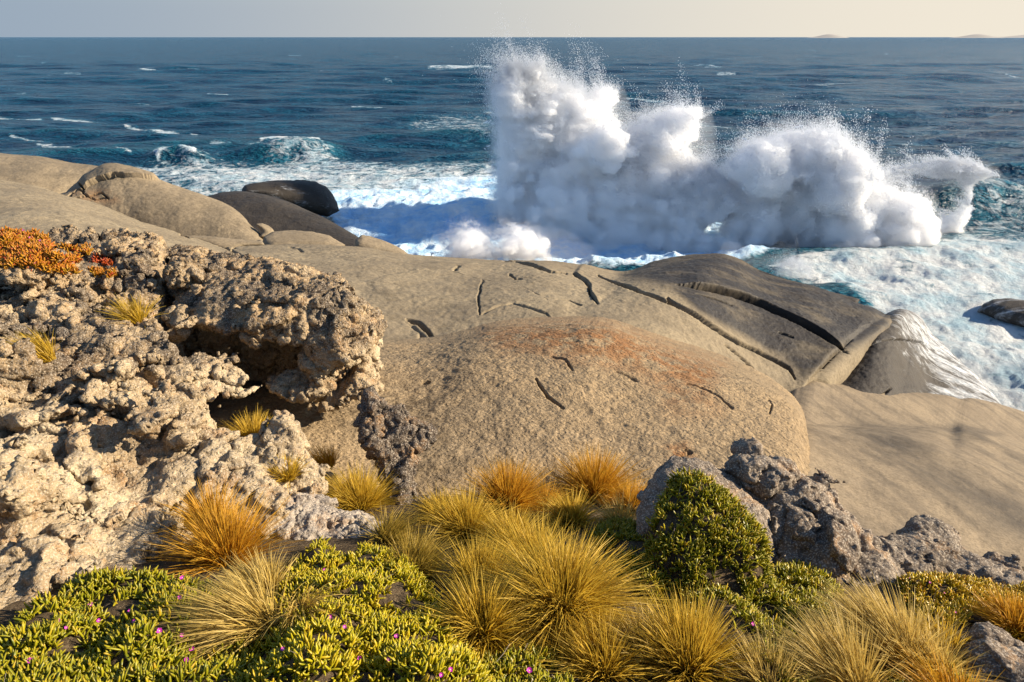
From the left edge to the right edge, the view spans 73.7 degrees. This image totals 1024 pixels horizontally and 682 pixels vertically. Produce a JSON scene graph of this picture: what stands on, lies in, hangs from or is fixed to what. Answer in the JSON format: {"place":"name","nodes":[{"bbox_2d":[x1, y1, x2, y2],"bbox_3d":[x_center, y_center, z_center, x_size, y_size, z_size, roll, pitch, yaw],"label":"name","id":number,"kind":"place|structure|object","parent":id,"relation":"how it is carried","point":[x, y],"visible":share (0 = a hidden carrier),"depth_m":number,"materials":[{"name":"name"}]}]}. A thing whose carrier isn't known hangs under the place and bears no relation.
{"place":"outdoors","nodes":[
{"label":"outdoors","id":0,"kind":"place"},
{"bbox_2d":[0,37,1023,411],"bbox_3d":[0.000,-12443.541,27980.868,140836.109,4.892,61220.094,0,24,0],"label":"sea","id":1,"kind":"structure","parent":0,"point":[386,139],"depth_m":105.15,"materials":[{"name":"liquid"}]},
{"bbox_2d":[0,153,97,193],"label":"granite dome","id":2,"kind":"structure","parent":1,"relation":"in","point":[57,176],"depth_m":37.89,"materials":[{"name":"beige stone"}]},
{"bbox_2d":[208,191,357,245],"bbox_3d":[-13.834,-3.765,40.942,7.835,9.923,21.187,-15,28,-30],"label":"granite shelf","id":3,"kind":"object","parent":1,"relation":"in","point":[272,212],"visible":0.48,"depth_m":37.08,"materials":[{"name":"grey stone"}]},
{"bbox_2d":[242,180,338,216],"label":"granite boulder","id":4,"kind":"object","parent":1,"relation":"in","point":[315,197],"visible":0.68,"depth_m":53.73,"materials":[{"name":"black stone"}]},
{"bbox_2d":[0,180,891,392],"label":"granite shelf","id":5,"kind":"object","parent":1,"relation":"in","point":[790,336],"visible":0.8,"depth_m":22.72,"materials":[{"name":"beige stone"}]},
{"bbox_2d":[61,163,262,240],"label":"granite dome","id":6,"kind":"structure","parent":5,"relation":"on","point":[142,195],"depth_m":31.91,"materials":[{"name":"beige stone"}]},
{"bbox_2d":[256,223,273,237],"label":"granite boulder","id":7,"kind":"object","parent":6,"relation":"on","point":[265,229],"visible":0.72,"depth_m":31.74,"materials":[{"name":"beige stone"}]},
{"bbox_2d":[185,235,263,248],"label":"granite boulder","id":8,"kind":"object","parent":5,"relation":"on","point":[224,243],"visible":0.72,"depth_m":27.78,"materials":[{"name":"beige stone"}]},
{"bbox_2d":[263,230,344,245],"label":"granite boulder","id":9,"kind":"object","parent":5,"relation":"on","point":[289,237],"visible":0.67,"depth_m":29.89,"materials":[{"name":"beige stone"}]},
{"bbox_2d":[355,235,407,253],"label":"granite boulder","id":10,"kind":"object","parent":5,"relation":"on","point":[370,242],"visible":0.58,"depth_m":28.88,"materials":[{"name":"beige stone"}]},
{"bbox_2d":[830,291,859,302],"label":"granite boulder","id":11,"kind":"object","parent":5,"relation":"on","point":[851,298],"visible":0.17,"depth_m":32.06,"materials":[{"name":"grey stone"}]},
{"bbox_2d":[437,189,555,260],"bbox_3d":[-0.115,-6.244,36.978,11.260,5.373,5.488,0,24,0],"label":"wave spray","id":12,"kind":"object","parent":1,"relation":"on","point":[513,242],"visible":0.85,"depth_m":36.60,"materials":[{"name":"white liquid"}]},
{"bbox_2d":[441,7,654,223],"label":"wave spray","id":13,"kind":"object","parent":1,"relation":"on","point":[530,78],"visible":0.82,"depth_m":52.44,"materials":[{"name":"white liquid"}]},
{"bbox_2d":[519,65,759,231],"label":"wave spray","id":14,"kind":"object","parent":1,"relation":"on","point":[690,160],"visible":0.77,"depth_m":50.94,"materials":[{"name":"white liquid"}]},
{"bbox_2d":[758,234,814,279],"bbox_3d":[15.277,-5.166,40.568,6.302,3.962,4.812,13,27,26],"label":"wave spray","id":15,"kind":"object","parent":1,"relation":"on","point":[791,260],"visible":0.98,"depth_m":39.47,"materials":[{"name":"white liquid"}]},
{"bbox_2d":[699,93,946,247],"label":"wave spray","id":16,"kind":"object","parent":1,"relation":"on","point":[869,168],"visible":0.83,"depth_m":46.79,"materials":[{"name":"white liquid"}]},
{"bbox_2d":[791,381,1023,566],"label":"granite shelf","id":17,"kind":"object","parent":1,"relation":"in","point":[896,462],"visible":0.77,"depth_m":12.85,"materials":[{"name":"beige stone"}]},
{"bbox_2d":[842,309,1001,404],"bbox_3d":[18.179,4.475,29.862,9.711,12.049,29.896,18,30,35],"label":"granite shelf","id":18,"kind":"object","parent":1,"relation":"in","point":[908,351],"visible":0.19,"depth_m":26.71,"materials":[{"name":"grey stone"}]},
{"bbox_2d":[852,145,1000,231],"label":"wave spray","id":19,"kind":"object","parent":1,"relation":"on","point":[966,166],"visible":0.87,"depth_m":49.95,"materials":[{"name":"white liquid"}]},
{"bbox_2d":[977,298,1023,326],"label":"granite boulder","id":20,"kind":"object","parent":1,"relation":"in","point":[1009,310],"visible":1,"depth_m":35.64,"materials":[{"name":"grey stone"}]},
{"bbox_2d":[0,494,1023,681],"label":"ground","id":21,"kind":"structure","parent":0,"point":[343,545],"depth_m":6.06,"materials":[{"name":"soil"}]},
{"bbox_2d":[0,565,265,681],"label":"ice plant mat","id":22,"kind":"object","parent":21,"relation":"on","point":[96,625],"visible":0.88,"depth_m":4.30,"materials":[{"name":"plant"}]},
{"bbox_2d":[0,224,387,608],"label":"limestone outcrop","id":23,"kind":"object","parent":21,"relation":"on","point":[104,421],"visible":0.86,"depth_m":8.46,"materials":[{"name":"beige stone"}]},
{"bbox_2d":[2,326,67,362],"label":"grass tussock","id":24,"kind":"object","parent":23,"relation":"on","point":[45,350],"depth_m":7.96,"materials":[{"name":"yellow plant"}]},
{"bbox_2d":[0,225,82,274],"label":"ice plant mat","id":25,"kind":"object","parent":23,"relation":"on","point":[27,248],"visible":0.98,"depth_m":9.63,"materials":[{"name":"orange plant"}]},
{"bbox_2d":[54,327,70,341],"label":"limestone rock","id":26,"kind":"object","parent":23,"relation":"on","point":[63,332],"visible":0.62,"depth_m":8.79,"materials":[{"name":"beige stone"}]},
{"bbox_2d":[53,242,93,262],"bbox_3d":[-7.186,-1.540,11.163,0.562,0.703,3.210,-17,29,-34],"label":"ice plant mat","id":27,"kind":"object","parent":23,"relation":"on","point":[76,256],"visible":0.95,"depth_m":10.94,"materials":[{"name":"orange plant"}]},
{"bbox_2d":[91,252,112,265],"bbox_3d":[-6.582,-1.247,10.930,0.409,0.460,1.448,-13,27,-26],"label":"ice plant mat","id":28,"kind":"object","parent":23,"relation":"on","point":[98,258],"visible":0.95,"depth_m":10.66,"materials":[{"name":"red plant"}]},
{"bbox_2d":[88,266,118,277],"bbox_3d":[-6.072,-1.016,10.143,0.558,0.202,0.304,17,29,33],"label":"ice plant mat","id":29,"kind":"object","parent":23,"relation":"on","point":[98,271],"visible":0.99,"depth_m":10.11,"materials":[{"name":"orange plant"}]},
{"bbox_2d":[99,293,165,332],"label":"grass tussock","id":30,"kind":"object","parent":23,"relation":"on","point":[135,314],"depth_m":9.26,"materials":[{"name":"yellow plant"}]},
{"bbox_2d":[215,407,272,436],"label":"grass tussock","id":31,"kind":"object","parent":23,"relation":"on","point":[244,428],"depth_m":8.64,"materials":[{"name":"yellow plant"}]},
{"bbox_2d":[136,478,257,565],"bbox_3d":[-2.831,1.544,6.323,1.082,0.519,1.151,21,31,38],"label":"grass tussock","id":32,"kind":"object","parent":21,"relation":"on","point":[194,502],"depth_m":6.35,"materials":[{"name":"plant"}]},
{"bbox_2d":[129,486,323,579],"bbox_3d":[-2.516,1.756,6.063,1.736,0.916,1.741,0,24,0],"label":"grass tussock","id":33,"kind":"object","parent":21,"relation":"on","point":[218,541],"depth_m":5.94,"materials":[{"name":"yellow plant"}]},
{"bbox_2d":[146,555,318,661],"bbox_3d":[-1.978,1.833,4.554,1.331,0.678,1.555,0,24,0],"label":"grass tussock","id":34,"kind":"object","parent":21,"relation":"on","point":[235,610],"depth_m":4.46,"materials":[{"name":"plant"}]},
{"bbox_2d":[184,427,301,539],"bbox_3d":[-3.080,1.611,7.371,1.953,0.862,1.148,20,31,38],"label":"limestone rock","id":35,"kind":"object","parent":21,"relation":"on","point":[221,461],"visible":0.56,"depth_m":7.19,"materials":[{"name":"beige stone"}]},
{"bbox_2d":[205,541,309,598],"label":"grass tussock","id":36,"kind":"object","parent":21,"relation":"on","point":[272,574],"depth_m":5.18,"materials":[{"name":"plant"}]},
{"bbox_2d":[255,410,329,494],"bbox_3d":[-2.682,1.406,7.929,0.834,0.838,1.461,-21,31,-38],"label":"limestone rock","id":37,"kind":"object","parent":21,"relation":"on","point":[281,433],"visible":0.63,"depth_m":7.86,"materials":[{"name":"beige stone"}]},
{"bbox_2d":[265,451,313,492],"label":"grass tussock","id":38,"kind":"object","parent":37,"relation":"on","point":[292,472],"depth_m":7.56,"materials":[{"name":"plant"}]},
{"bbox_2d":[269,492,383,540],"bbox_3d":[-1.808,2.141,7.044,1.998,0.886,1.408,5,25,12],"label":"limestone rock","id":39,"kind":"object","parent":21,"relation":"on","point":[321,514],"visible":0.24,"depth_m":6.98,"materials":[{"name":"grey stone"}]},
{"bbox_2d":[235,535,498,681],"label":"ice plant mat","id":40,"kind":"object","parent":21,"relation":"on","point":[387,641],"visible":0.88,"depth_m":4.26,"materials":[{"name":"plant"}]},
{"bbox_2d":[235,577,369,652],"bbox_3d":[-1.316,1.793,4.464,0.808,0.479,0.940,0,24,0],"label":"grass tussock","id":41,"kind":"object","parent":40,"relation":"on","point":[307,601],"depth_m":4.47,"materials":[{"name":"plant"}]},
{"bbox_2d":[324,461,418,514],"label":"grass tussock","id":42,"kind":"object","parent":21,"relation":"on","point":[353,494],"depth_m":7.94,"materials":[{"name":"plant"}]},
{"bbox_2d":[349,502,435,547],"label":"grass tussock","id":43,"kind":"object","parent":21,"relation":"on","point":[393,527],"depth_m":6.74,"materials":[{"name":"yellow plant"}]},
{"bbox_2d":[353,385,437,504],"bbox_3d":[-1.476,1.474,8.558,1.070,1.448,1.571,0,24,0],"label":"limestone pinnacle","id":44,"kind":"object","parent":21,"relation":"on","point":[391,438],"visible":0.84,"depth_m":8.48,"materials":[{"name":"grey stone"}]},
{"bbox_2d":[378,483,431,499],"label":"limestone rock","id":45,"kind":"object","parent":21,"relation":"on","point":[417,495],"visible":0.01,"depth_m":8.57,"materials":[{"name":"grey stone"}]},
{"bbox_2d":[366,518,466,586],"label":"grass tussock","id":46,"kind":"object","parent":21,"relation":"on","point":[424,552],"depth_m":5.82,"materials":[{"name":"yellow plant"}]},
{"bbox_2d":[406,485,463,525],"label":"grass tussock","id":47,"kind":"object","parent":21,"relation":"on","point":[424,509],"depth_m":7.57,"materials":[{"name":"yellow plant"}]},
{"bbox_2d":[404,481,516,549],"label":"grass tussock","id":48,"kind":"object","parent":21,"relation":"on","point":[453,516],"depth_m":6.87,"materials":[{"name":"plant"}]},
{"bbox_2d":[417,525,529,603],"bbox_3d":[-0.241,1.835,5.428,1.033,0.471,1.053,-19,30,-36],"label":"grass tussock","id":49,"kind":"object","parent":21,"relation":"on","point":[466,560],"depth_m":5.50,"materials":[{"name":"plant"}]},
{"bbox_2d":[399,556,565,663],"bbox_3d":[-0.225,1.870,4.621,1.369,0.687,1.457,0,24,0],"label":"grass tussock","id":50,"kind":"object","parent":21,"relation":"on","point":[469,620],"depth_m":4.57,"materials":[{"name":"plant"}]},
{"bbox_2d":[432,451,569,526],"bbox_3d":[-0.085,1.795,7.923,1.843,0.889,1.789,0,24,0],"label":"grass tussock","id":51,"kind":"object","parent":21,"relation":"on","point":[505,486],"depth_m":7.86,"materials":[{"name":"plant"}]},
{"bbox_2d":[206,316,809,501],"bbox_3d":[-0.615,2.504,16.982,17.442,8.112,15.287,0,24,0],"label":"granite boulder","id":52,"kind":"object","parent":21,"relation":"on","point":[516,388],"visible":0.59,"depth_m":11.23,"materials":[{"name":"beige stone"}]},
{"bbox_2d":[309,442,344,468],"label":"grass tussock","id":53,"kind":"object","parent":52,"relation":"on","point":[329,460],"depth_m":8.68,"materials":[{"name":"brown plant"}]},
{"bbox_2d":[452,498,563,556],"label":"grass tussock","id":54,"kind":"object","parent":21,"relation":"on","point":[496,520],"depth_m":6.53,"materials":[{"name":"yellow plant"}]},
{"bbox_2d":[460,508,585,581],"bbox_3d":[0.139,1.875,5.891,1.496,0.800,1.562,0,24,0],"label":"grass tussock","id":55,"kind":"object","parent":21,"relation":"on","point":[518,534],"depth_m":5.95,"materials":[{"name":"plant"}]},
{"bbox_2d":[476,640,579,681],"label":"ice plant mat","id":56,"kind":"object","parent":21,"relation":"on","point":[511,666],"visible":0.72,"depth_m":4.17,"materials":[{"name":"plant"}]},
{"bbox_2d":[527,478,578,512],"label":"grass tussock","id":57,"kind":"object","parent":21,"relation":"on","point":[554,495],"depth_m":8.17,"materials":[{"name":"plant"}]},
{"bbox_2d":[433,514,680,681],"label":"grass tussock","id":58,"kind":"object","parent":21,"relation":"on","point":[568,583],"depth_m":4.77,"materials":[{"name":"yellow plant"}]},
{"bbox_2d":[527,482,617,533],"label":"grass tussock","id":59,"kind":"object","parent":21,"relation":"on","point":[567,510],"depth_m":7.48,"materials":[{"name":"yellow plant"}]},
{"bbox_2d":[532,441,654,511],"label":"grass tussock","id":60,"kind":"object","parent":21,"relation":"on","point":[591,480],"depth_m":8.78,"materials":[{"name":"plant"}]},
{"bbox_2d":[534,595,673,681],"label":"grass tussock","id":61,"kind":"object","parent":21,"relation":"on","point":[586,657],"depth_m":4.30,"materials":[{"name":"yellow plant"}]},
{"bbox_2d":[577,489,638,530],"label":"grass tussock","id":62,"kind":"object","parent":21,"relation":"on","point":[610,513],"depth_m":7.50,"materials":[{"name":"plant"}]},
{"bbox_2d":[593,473,649,514],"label":"grass tussock","id":63,"kind":"object","parent":21,"relation":"on","point":[628,494],"depth_m":8.27,"materials":[{"name":"orange plant"}]},
{"bbox_2d":[586,514,682,603],"bbox_3d":[1.150,2.055,6.534,0.990,1.197,2.340,0,24,0],"label":"ice plant mat","id":64,"kind":"object","parent":21,"relation":"on","point":[623,530],"visible":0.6,"depth_m":6.19,"materials":[{"name":"plant"}]},
{"bbox_2d":[573,597,712,681],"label":"grass tussock","id":65,"kind":"object","parent":21,"relation":"on","point":[639,647],"depth_m":4.46,"materials":[{"name":"plant"}]},
{"bbox_2d":[601,580,775,681],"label":"grass tussock","id":66,"kind":"object","parent":21,"relation":"on","point":[696,638],"depth_m":4.33,"materials":[{"name":"yellow plant"}]},
{"bbox_2d":[636,455,775,566],"bbox_3d":[1.889,1.861,6.745,1.444,0.987,1.725,0,24,0],"label":"limestone rock","id":67,"kind":"object","parent":21,"relation":"on","point":[657,484],"visible":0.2,"depth_m":6.77,"materials":[{"name":"grey stone"}]},
{"bbox_2d":[640,466,774,608],"bbox_3d":[1.680,1.863,5.928,1.140,0.991,1.624,7,25,15],"label":"ice plant hummock","id":68,"kind":"object","parent":67,"relation":"on","point":[708,530],"visible":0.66,"depth_m":5.74,"materials":[{"name":"plant"}]},
{"bbox_2d":[688,617,833,681],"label":"grass tussock","id":69,"kind":"object","parent":21,"relation":"on","point":[757,660],"depth_m":4.21,"materials":[{"name":"plant"}]},
{"bbox_2d":[677,558,847,681],"bbox_3d":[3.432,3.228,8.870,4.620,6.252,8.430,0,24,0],"label":"ice plant mat","id":70,"kind":"object","parent":21,"relation":"on","point":[793,583],"visible":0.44,"depth_m":5.15,"materials":[{"name":"plant"}]},
{"bbox_2d":[766,467,874,578],"bbox_3d":[2.919,1.935,6.744,1.196,0.940,1.392,0,24,0],"label":"limestone rock","id":71,"kind":"object","parent":21,"relation":"on","point":[813,522],"visible":0.7,"depth_m":6.48,"materials":[{"name":"grey stone"}]},
{"bbox_2d":[720,436,800,504],"bbox_3d":[2.554,1.370,7.120,0.821,0.491,0.856,0,24,0],"label":"limestone rock","id":72,"kind":"object","parent":71,"relation":"on","point":[749,465],"visible":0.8,"depth_m":6.89,"materials":[{"name":"grey stone"}]},
{"bbox_2d":[739,594,909,681],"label":"grass tussock","id":73,"kind":"object","parent":21,"relation":"on","point":[837,659],"depth_m":4.28,"materials":[{"name":"plant"}]},
{"bbox_2d":[834,535,906,586],"bbox_3d":[3.092,2.282,6.492,1.532,0.717,1.129,6,25,13],"label":"limestone rock","id":74,"kind":"object","parent":21,"relation":"on","point":[884,557],"visible":0.19,"depth_m":6.26,"materials":[{"name":"grey stone"}]},
{"bbox_2d":[767,567,1007,681],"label":"grass tussock","id":75,"kind":"object","parent":21,"relation":"on","point":[874,611],"depth_m":4.66,"materials":[{"name":"plant"}]},
{"bbox_2d":[872,637,982,681],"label":"ice plant mat","id":76,"kind":"object","parent":21,"relation":"on","point":[902,680],"visible":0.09,"depth_m":4.39,"materials":[{"name":"plant"}]},
{"bbox_2d":[867,608,998,681],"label":"grass tussock","id":77,"kind":"object","parent":21,"relation":"on","point":[928,647],"depth_m":4.50,"materials":[{"name":"plant"}]},
{"bbox_2d":[907,605,972,668],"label":"grass tussock","id":78,"kind":"object","parent":21,"relation":"on","point":[957,639],"depth_m":4.89,"materials":[{"name":"yellow plant"}]},
{"bbox_2d":[879,637,1005,681],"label":"grass tussock","id":79,"kind":"object","parent":21,"relation":"on","point":[941,677],"depth_m":4.18,"materials":[{"name":"plant"}]},
{"bbox_2d":[880,514,1023,585],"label":"limestone rock","id":80,"kind":"object","parent":21,"relation":"on","point":[923,542],"visible":0.57,"depth_m":6.66,"materials":[{"name":"grey stone"}]},
{"bbox_2d":[891,570,1023,642],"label":"ice plant mat","id":81,"kind":"object","parent":21,"relation":"on","point":[949,588],"visible":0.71,"depth_m":5.75,"materials":[{"name":"plant"}]},
{"bbox_2d":[953,580,1023,640],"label":"grass tussock","id":82,"kind":"object","parent":21,"relation":"on","point":[1001,614],"depth_m":5.33,"materials":[{"name":"orange plant"}]},
{"bbox_2d":[955,621,1023,681],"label":"limestone rock","id":83,"kind":"object","parent":21,"relation":"on","point":[1007,652],"visible":0.85,"depth_m":4.65,"materials":[{"name":"grey stone"}]},
{"bbox_2d":[0,0,1023,36],"label":"sky","id":84,"kind":"structure","parent":0,"point":[18,18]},
{"bbox_2d":[809,34,847,37],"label":"hill","id":85,"kind":"structure","parent":0,"point":[829,36],"depth_m":11732.84,"materials":[{"name":"grey"}]},
{"bbox_2d":[952,34,1001,37],"bbox_3d":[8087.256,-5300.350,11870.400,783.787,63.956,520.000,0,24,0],"label":"hill","id":86,"kind":"structure","parent":0,"point":[978,36],"depth_m":11731.73,"materials":[{"name":"grey"}]},
{"bbox_2d":[1002,35,1023,37],"bbox_3d":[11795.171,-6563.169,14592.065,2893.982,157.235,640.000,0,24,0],"label":"hill","id":87,"kind":"structure","parent":0,"point":[1019,36],"depth_m":14447.25,"materials":[{"name":"grey"}]}
]}

